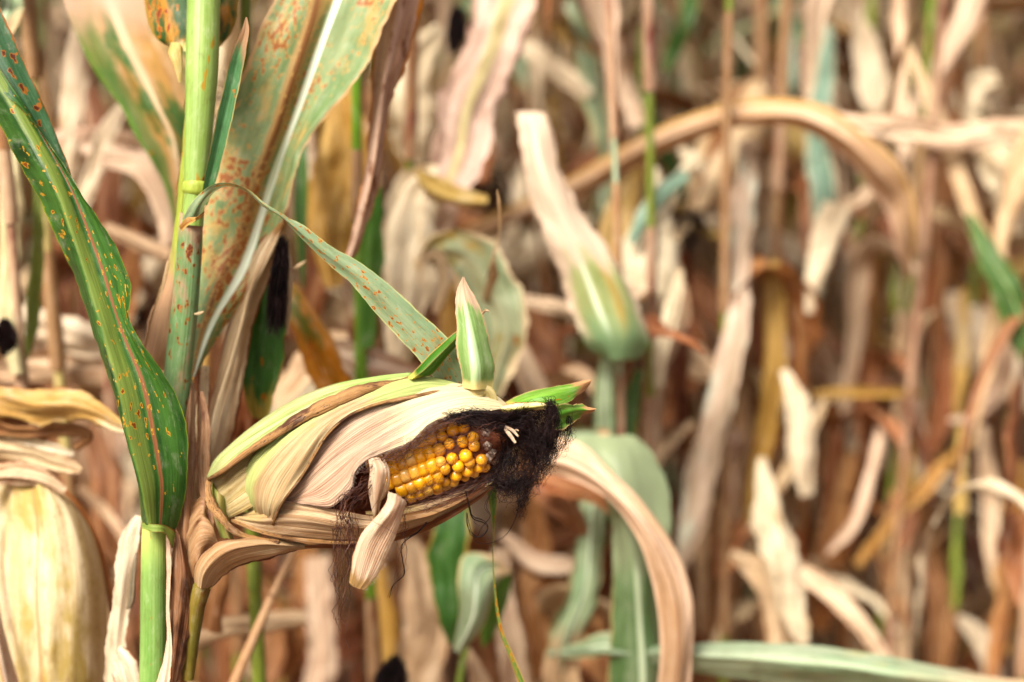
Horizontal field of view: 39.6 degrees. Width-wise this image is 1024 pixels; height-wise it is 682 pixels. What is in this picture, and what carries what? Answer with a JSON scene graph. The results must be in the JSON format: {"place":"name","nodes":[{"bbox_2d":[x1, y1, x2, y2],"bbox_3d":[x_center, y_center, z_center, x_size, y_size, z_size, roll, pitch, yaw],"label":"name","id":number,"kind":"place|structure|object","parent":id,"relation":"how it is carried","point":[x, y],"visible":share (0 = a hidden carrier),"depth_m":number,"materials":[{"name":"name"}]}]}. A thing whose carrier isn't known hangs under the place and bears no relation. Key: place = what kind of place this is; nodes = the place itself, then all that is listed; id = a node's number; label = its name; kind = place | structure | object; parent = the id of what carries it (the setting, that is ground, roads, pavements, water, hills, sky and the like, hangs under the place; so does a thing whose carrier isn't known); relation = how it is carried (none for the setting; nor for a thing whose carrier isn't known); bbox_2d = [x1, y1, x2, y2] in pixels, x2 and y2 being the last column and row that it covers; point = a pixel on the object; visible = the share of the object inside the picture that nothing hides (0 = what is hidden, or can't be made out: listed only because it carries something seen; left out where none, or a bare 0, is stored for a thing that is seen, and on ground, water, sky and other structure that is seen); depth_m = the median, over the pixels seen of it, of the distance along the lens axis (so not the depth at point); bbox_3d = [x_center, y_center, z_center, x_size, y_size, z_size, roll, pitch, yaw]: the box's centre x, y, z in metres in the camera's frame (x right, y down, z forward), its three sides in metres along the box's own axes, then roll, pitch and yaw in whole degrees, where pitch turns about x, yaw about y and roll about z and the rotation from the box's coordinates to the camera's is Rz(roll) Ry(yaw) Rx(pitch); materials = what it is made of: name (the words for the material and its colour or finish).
{"place":"outdoors","nodes":[
{"label":"outdoors","id":0,"kind":"place"},
{"bbox_2d":[3,112,1023,681],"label":"ground","id":1,"kind":"structure","parent":0,"point":[1005,672],"depth_m":3.41,"materials":[{"name":"soil"}]},
{"bbox_2d":[0,127,141,681],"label":"corn plant","id":2,"kind":"object","parent":1,"relation":"on","point":[55,626],"visible":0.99,"depth_m":0.89,"materials":[{"name":"plant"}]},
{"bbox_2d":[24,57,125,415],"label":"corn plant","id":3,"kind":"object","parent":1,"relation":"on","point":[95,395],"depth_m":3.10,"materials":[{"name":"plant"}]},
{"bbox_2d":[57,0,98,400],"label":"corn plant","id":4,"kind":"object","parent":1,"relation":"on","point":[60,4],"depth_m":3.52,"materials":[{"name":"plant"}]},
{"bbox_2d":[19,0,150,663],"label":"corn plant","id":5,"kind":"object","parent":1,"relation":"on","point":[134,185],"visible":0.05,"depth_m":1.49,"materials":[{"name":"plant"}]},
{"bbox_2d":[49,43,129,587],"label":"corn plant","id":6,"kind":"object","parent":1,"relation":"on","point":[63,47],"visible":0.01,"depth_m":2.23,"materials":[{"name":"plant"}]},
{"bbox_2d":[21,0,185,508],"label":"corn plant","id":7,"kind":"object","parent":1,"relation":"on","point":[121,46],"visible":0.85,"depth_m":0.99,"materials":[{"name":"beige plant"}]},
{"bbox_2d":[20,5,214,681],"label":"corn plant","id":8,"kind":"object","parent":1,"relation":"on","point":[64,33],"visible":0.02,"depth_m":1.90,"materials":[{"name":"plant"}]},
{"bbox_2d":[0,0,339,681],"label":"corn plant","id":9,"kind":"object","parent":1,"relation":"on","point":[47,15],"visible":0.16,"depth_m":1.39,"materials":[{"name":"plant"}]},
{"bbox_2d":[41,54,305,681],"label":"corn plant","id":10,"kind":"object","parent":1,"relation":"on","point":[267,620],"visible":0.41,"depth_m":1.06,"materials":[{"name":"plant"}]},
{"bbox_2d":[26,9,368,680],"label":"corn plant","id":11,"kind":"object","parent":1,"relation":"on","point":[148,211],"visible":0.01,"depth_m":1.96,"materials":[{"name":"plant"}]},
{"bbox_2d":[47,0,391,681],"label":"corn plant","id":12,"kind":"object","parent":1,"relation":"on","point":[154,270],"visible":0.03,"depth_m":1.28,"materials":[{"name":"plant"}]},
{"bbox_2d":[102,391,343,681],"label":"corn plant","id":13,"kind":"object","parent":1,"relation":"on","point":[127,450],"depth_m":2.61,"materials":[{"name":"plant"}]},
{"bbox_2d":[22,0,437,681],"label":"corn plant","id":14,"kind":"object","parent":1,"relation":"on","point":[292,244],"visible":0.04,"depth_m":1.96,"materials":[{"name":"plant"}]},
{"bbox_2d":[251,0,269,537],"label":"corn plant","id":15,"kind":"object","parent":1,"relation":"on","point":[254,39],"visible":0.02,"depth_m":3.06,"materials":[{"name":"plant"}]},
{"bbox_2d":[258,0,329,312],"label":"corn plant","id":16,"kind":"object","parent":1,"relation":"on","point":[262,8],"depth_m":3.73,"materials":[{"name":"plant"}]},
{"bbox_2d":[0,0,595,681],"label":"corn plant","id":17,"kind":"object","parent":1,"relation":"on","point":[370,470],"visible":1,"depth_m":0.80,"materials":[{"name":"green plant"}]},
{"bbox_2d":[194,0,429,681],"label":"corn plant","id":18,"kind":"object","parent":1,"relation":"on","point":[251,386],"visible":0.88,"depth_m":0.89,"materials":[{"name":"beige plant"}]},
{"bbox_2d":[77,86,573,681],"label":"corn plant","id":19,"kind":"object","parent":1,"relation":"on","point":[533,556],"visible":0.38,"depth_m":1.14,"materials":[{"name":"brown plant"}]},
{"bbox_2d":[270,21,424,560],"bbox_3d":[-0.427,-0.345,3.214,0.964,2.117,0.558,-2,10,-9],"label":"corn plant","id":20,"kind":"object","parent":1,"relation":"on","point":[326,312],"depth_m":3.20,"materials":[{"name":"plant"}]},
{"bbox_2d":[255,4,493,618],"bbox_3d":[-0.276,-0.277,2.985,0.678,2.152,0.926,7,12,36],"label":"corn plant","id":21,"kind":"object","parent":1,"relation":"on","point":[257,7],"visible":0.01,"depth_m":3.16,"materials":[{"name":"plant"}]},
{"bbox_2d":[307,0,487,681],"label":"corn plant","id":22,"kind":"object","parent":1,"relation":"on","point":[344,212],"visible":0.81,"depth_m":1.04,"materials":[{"name":"beige plant"}]},
{"bbox_2d":[323,0,478,681],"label":"corn plant","id":23,"kind":"object","parent":1,"relation":"on","point":[424,15],"visible":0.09,"depth_m":2.50,"materials":[{"name":"plant"}]},
{"bbox_2d":[192,0,639,681],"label":"corn plant","id":24,"kind":"object","parent":1,"relation":"on","point":[526,262],"visible":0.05,"depth_m":1.31,"materials":[{"name":"plant"}]},
{"bbox_2d":[303,152,529,681],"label":"corn plant","id":25,"kind":"object","parent":1,"relation":"on","point":[447,598],"visible":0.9,"depth_m":1.13,"materials":[{"name":"beige plant"}]},
{"bbox_2d":[208,2,636,671],"bbox_3d":[-0.297,-0.163,2.401,1.053,2.307,0.425,-2,10,-12],"label":"corn plant","id":26,"kind":"object","parent":1,"relation":"on","point":[258,16],"visible":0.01,"depth_m":2.42,"materials":[{"name":"plant"}]},
{"bbox_2d":[264,3,584,681],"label":"corn plant","id":27,"kind":"object","parent":1,"relation":"on","point":[391,180],"visible":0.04,"depth_m":1.91,"materials":[{"name":"plant"}]},
{"bbox_2d":[326,24,612,599],"bbox_3d":[-0.037,-0.026,1.787,0.374,2.351,0.861,6,12,31],"label":"corn plant","id":28,"kind":"object","parent":1,"relation":"on","point":[516,153],"visible":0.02,"depth_m":1.83,"materials":[{"name":"plant"}]},
{"bbox_2d":[392,12,567,648],"bbox_3d":[-0.055,-0.269,2.241,0.811,2.206,0.488,-2,10,-13],"label":"corn plant","id":29,"kind":"object","parent":1,"relation":"on","point":[451,63],"depth_m":2.24,"materials":[{"name":"plant"}]},
{"bbox_2d":[387,0,587,585],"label":"corn plant","id":30,"kind":"object","parent":1,"relation":"on","point":[448,131],"visible":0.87,"depth_m":1.07,"materials":[{"name":"plant"}]},
{"bbox_2d":[438,0,545,86],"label":"corn plant","id":31,"kind":"object","parent":1,"relation":"on","point":[456,57],"depth_m":3.73,"materials":[{"name":"plant"}]},
{"bbox_2d":[200,0,800,650],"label":"corn plant","id":32,"kind":"object","parent":1,"relation":"on","point":[576,102],"visible":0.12,"depth_m":1.68,"materials":[{"name":"plant"}]},
{"bbox_2d":[455,0,562,490],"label":"corn plant","id":33,"kind":"object","parent":1,"relation":"on","point":[514,80],"depth_m":3.79,"materials":[{"name":"plant"}]},
{"bbox_2d":[425,20,604,287],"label":"corn plant","id":34,"kind":"object","parent":1,"relation":"on","point":[562,56],"depth_m":2.98,"materials":[{"name":"plant"}]},
{"bbox_2d":[494,28,639,579],"bbox_3d":[0.048,-0.327,2.662,0.480,2.173,0.799,5,11,27],"label":"corn plant","id":35,"kind":"object","parent":1,"relation":"on","point":[557,275],"visible":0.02,"depth_m":2.65,"materials":[{"name":"plant"}]},
{"bbox_2d":[396,0,744,622],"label":"corn plant","id":36,"kind":"object","parent":1,"relation":"on","point":[705,293],"visible":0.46,"depth_m":1.29,"materials":[{"name":"beige plant"}]},
{"bbox_2d":[516,0,662,681],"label":"corn plant","id":37,"kind":"object","parent":1,"relation":"on","point":[603,296],"visible":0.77,"depth_m":1.04,"materials":[{"name":"beige plant"}]},
{"bbox_2d":[548,49,641,210],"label":"corn plant","id":38,"kind":"object","parent":1,"relation":"on","point":[640,203],"depth_m":3.69,"materials":[{"name":"plant"}]},
{"bbox_2d":[413,0,787,681],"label":"corn plant","id":39,"kind":"object","parent":1,"relation":"on","point":[529,74],"visible":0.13,"depth_m":1.32,"materials":[{"name":"plant"}]},
{"bbox_2d":[338,0,880,663],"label":"corn plant","id":40,"kind":"object","parent":1,"relation":"on","point":[678,96],"visible":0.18,"depth_m":1.53,"materials":[{"name":"plant"}]},
{"bbox_2d":[515,0,709,681],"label":"corn plant","id":41,"kind":"object","parent":1,"relation":"on","point":[621,481],"visible":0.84,"depth_m":1.00,"materials":[{"name":"beige plant"}]},
{"bbox_2d":[544,10,680,202],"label":"corn plant","id":42,"kind":"object","parent":1,"relation":"on","point":[632,73],"depth_m":4.53,"materials":[{"name":"plant"}]},
{"bbox_2d":[561,9,680,618],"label":"corn plant","id":43,"kind":"object","parent":1,"relation":"on","point":[642,196],"visible":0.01,"depth_m":2.98,"materials":[{"name":"plant"}]},
{"bbox_2d":[453,0,891,681],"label":"corn plant","id":44,"kind":"object","parent":1,"relation":"on","point":[709,270],"visible":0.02,"depth_m":1.95,"materials":[{"name":"plant"}]},
{"bbox_2d":[635,12,742,546],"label":"corn plant","id":45,"kind":"object","parent":1,"relation":"on","point":[673,117],"visible":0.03,"depth_m":3.01,"materials":[{"name":"plant"}]},
{"bbox_2d":[560,0,865,580],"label":"corn plant","id":46,"kind":"object","parent":1,"relation":"on","point":[744,6],"visible":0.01,"depth_m":2.42,"materials":[{"name":"plant"}]},
{"bbox_2d":[423,0,1007,681],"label":"corn plant","id":47,"kind":"object","parent":1,"relation":"on","point":[703,192],"visible":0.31,"depth_m":1.36,"materials":[{"name":"plant"}]},
{"bbox_2d":[622,0,823,681],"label":"corn plant","id":48,"kind":"object","parent":1,"relation":"on","point":[806,334],"visible":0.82,"depth_m":1.17,"materials":[{"name":"beige plant"}]},
{"bbox_2d":[457,0,1023,656],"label":"corn plant","id":49,"kind":"object","parent":1,"relation":"on","point":[859,148],"visible":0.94,"depth_m":1.23,"materials":[{"name":"beige plant"}]},
{"bbox_2d":[604,0,891,519],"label":"corn plant","id":50,"kind":"object","parent":1,"relation":"on","point":[751,9],"depth_m":3.73,"materials":[{"name":"plant"}]},
{"bbox_2d":[662,6,855,500],"bbox_3d":[0.676,-0.563,3.849,0.493,2.228,0.819,-8,13,-39],"label":"corn plant","id":51,"kind":"object","parent":1,"relation":"on","point":[771,68],"visible":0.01,"depth_m":3.72,"materials":[{"name":"plant"}]},
{"bbox_2d":[566,273,1023,681],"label":"corn plant","id":52,"kind":"object","parent":1,"relation":"on","point":[765,662],"visible":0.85,"depth_m":0.98,"materials":[{"name":"plant"}]},
{"bbox_2d":[740,0,858,549],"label":"corn plant","id":53,"kind":"object","parent":1,"relation":"on","point":[771,50],"visible":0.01,"depth_m":2.94,"materials":[{"name":"plant"}]},
{"bbox_2d":[677,0,922,681],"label":"corn plant","id":54,"kind":"object","parent":1,"relation":"on","point":[779,576],"visible":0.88,"depth_m":1.19,"materials":[{"name":"beige plant"}]},
{"bbox_2d":[592,0,1023,660],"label":"corn plant","id":55,"kind":"object","parent":1,"relation":"on","point":[886,44],"visible":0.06,"depth_m":1.94,"materials":[{"name":"plant"}]},
{"bbox_2d":[671,0,978,634],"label":"corn plant","id":56,"kind":"object","parent":1,"relation":"on","point":[846,105],"visible":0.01,"depth_m":2.34,"materials":[{"name":"plant"}]},
{"bbox_2d":[639,0,1023,664],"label":"corn plant","id":57,"kind":"object","parent":1,"relation":"on","point":[791,246],"visible":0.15,"depth_m":1.40,"materials":[{"name":"plant"}]},
{"bbox_2d":[702,0,972,681],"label":"corn plant","id":58,"kind":"object","parent":1,"relation":"on","point":[840,522],"visible":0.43,"depth_m":1.35,"materials":[{"name":"beige plant"}]},
{"bbox_2d":[791,0,890,528],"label":"corn plant","id":59,"kind":"object","parent":1,"relation":"on","point":[878,16],"visible":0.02,"depth_m":3.75,"materials":[{"name":"plant"}]},
{"bbox_2d":[842,0,924,255],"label":"corn plant","id":60,"kind":"object","parent":1,"relation":"on","point":[887,14],"depth_m":4.58,"materials":[{"name":"plant"}]},
{"bbox_2d":[763,0,1023,674],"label":"corn plant","id":61,"kind":"object","parent":1,"relation":"on","point":[949,269],"visible":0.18,"depth_m":1.43,"materials":[{"name":"plant"}]},
{"bbox_2d":[785,7,1023,661],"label":"corn plant","id":62,"kind":"object","parent":1,"relation":"on","point":[994,27],"visible":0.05,"depth_m":2.13,"materials":[{"name":"plant"}]},
{"bbox_2d":[791,0,1023,669],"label":"corn plant","id":63,"kind":"object","parent":1,"relation":"on","point":[1005,285],"visible":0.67,"depth_m":1.29,"materials":[{"name":"beige plant"}]},
{"bbox_2d":[918,11,925,363],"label":"corn plant","id":64,"kind":"object","parent":1,"relation":"on","point":[922,44],"visible":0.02,"depth_m":5.41,"materials":[{"name":"plant"}]},
{"bbox_2d":[845,0,1023,595],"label":"corn plant","id":65,"kind":"object","parent":1,"relation":"on","point":[874,567],"visible":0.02,"depth_m":3.19,"materials":[{"name":"plant"}]},
{"bbox_2d":[873,10,1021,518],"bbox_3d":[1.254,-0.311,3.833,0.920,2.205,0.631,-9,13,-42],"label":"corn plant","id":66,"kind":"object","parent":1,"relation":"on","point":[1018,60],"depth_m":3.65,"materials":[{"name":"plant"}]},
{"bbox_2d":[878,8,1023,661],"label":"corn plant","id":67,"kind":"object","parent":1,"relation":"on","point":[1015,259],"visible":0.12,"depth_m":1.91,"materials":[{"name":"plant"}]},
{"bbox_2d":[879,233,1023,605],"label":"corn plant","id":68,"kind":"object","parent":1,"relation":"on","point":[973,565],"visible":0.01,"depth_m":2.66,"materials":[{"name":"plant"}]},
{"bbox_2d":[879,0,1023,679],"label":"corn plant","id":69,"kind":"object","parent":1,"relation":"on","point":[954,384],"visible":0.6,"depth_m":1.36,"materials":[{"name":"beige plant"}]},
{"bbox_2d":[880,57,1023,411],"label":"corn plant","id":70,"kind":"object","parent":1,"relation":"on","point":[1021,60],"depth_m":4.50,"materials":[{"name":"plant"}]},
{"bbox_2d":[885,15,1023,502],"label":"corn plant","id":71,"kind":"object","parent":1,"relation":"on","point":[1017,69],"visible":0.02,"depth_m":2.96,"materials":[{"name":"plant"}]},
{"bbox_2d":[919,12,1023,655],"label":"corn plant","id":72,"kind":"object","parent":1,"relation":"on","point":[1015,31],"visible":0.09,"depth_m":2.01,"materials":[{"name":"plant"}]},
{"bbox_2d":[954,128,1023,676],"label":"corn plant","id":73,"kind":"object","parent":1,"relation":"on","point":[995,335],"visible":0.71,"depth_m":1.21,"materials":[{"name":"plant"}]},
{"bbox_2d":[955,236,1023,667],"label":"corn plant","id":74,"kind":"object","parent":1,"relation":"on","point":[984,570],"visible":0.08,"depth_m":1.97,"materials":[{"name":"plant"}]},
{"bbox_2d":[994,53,1023,449],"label":"corn plant","id":75,"kind":"object","parent":1,"relation":"on","point":[1021,64],"visible":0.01,"depth_m":4.62,"materials":[{"name":"plant"}]},
{"bbox_2d":[3,341,1023,681],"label":"leaf litter","id":76,"kind":"object","parent":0,"point":[451,669],"visible":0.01,"depth_m":3.28,"materials":[{"name":"brown plant"}]},
{"bbox_2d":[59,3,1003,85],"label":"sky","id":77,"kind":"structure","parent":0,"point":[470,14],"materials":[{"name":"white"}]}
]}

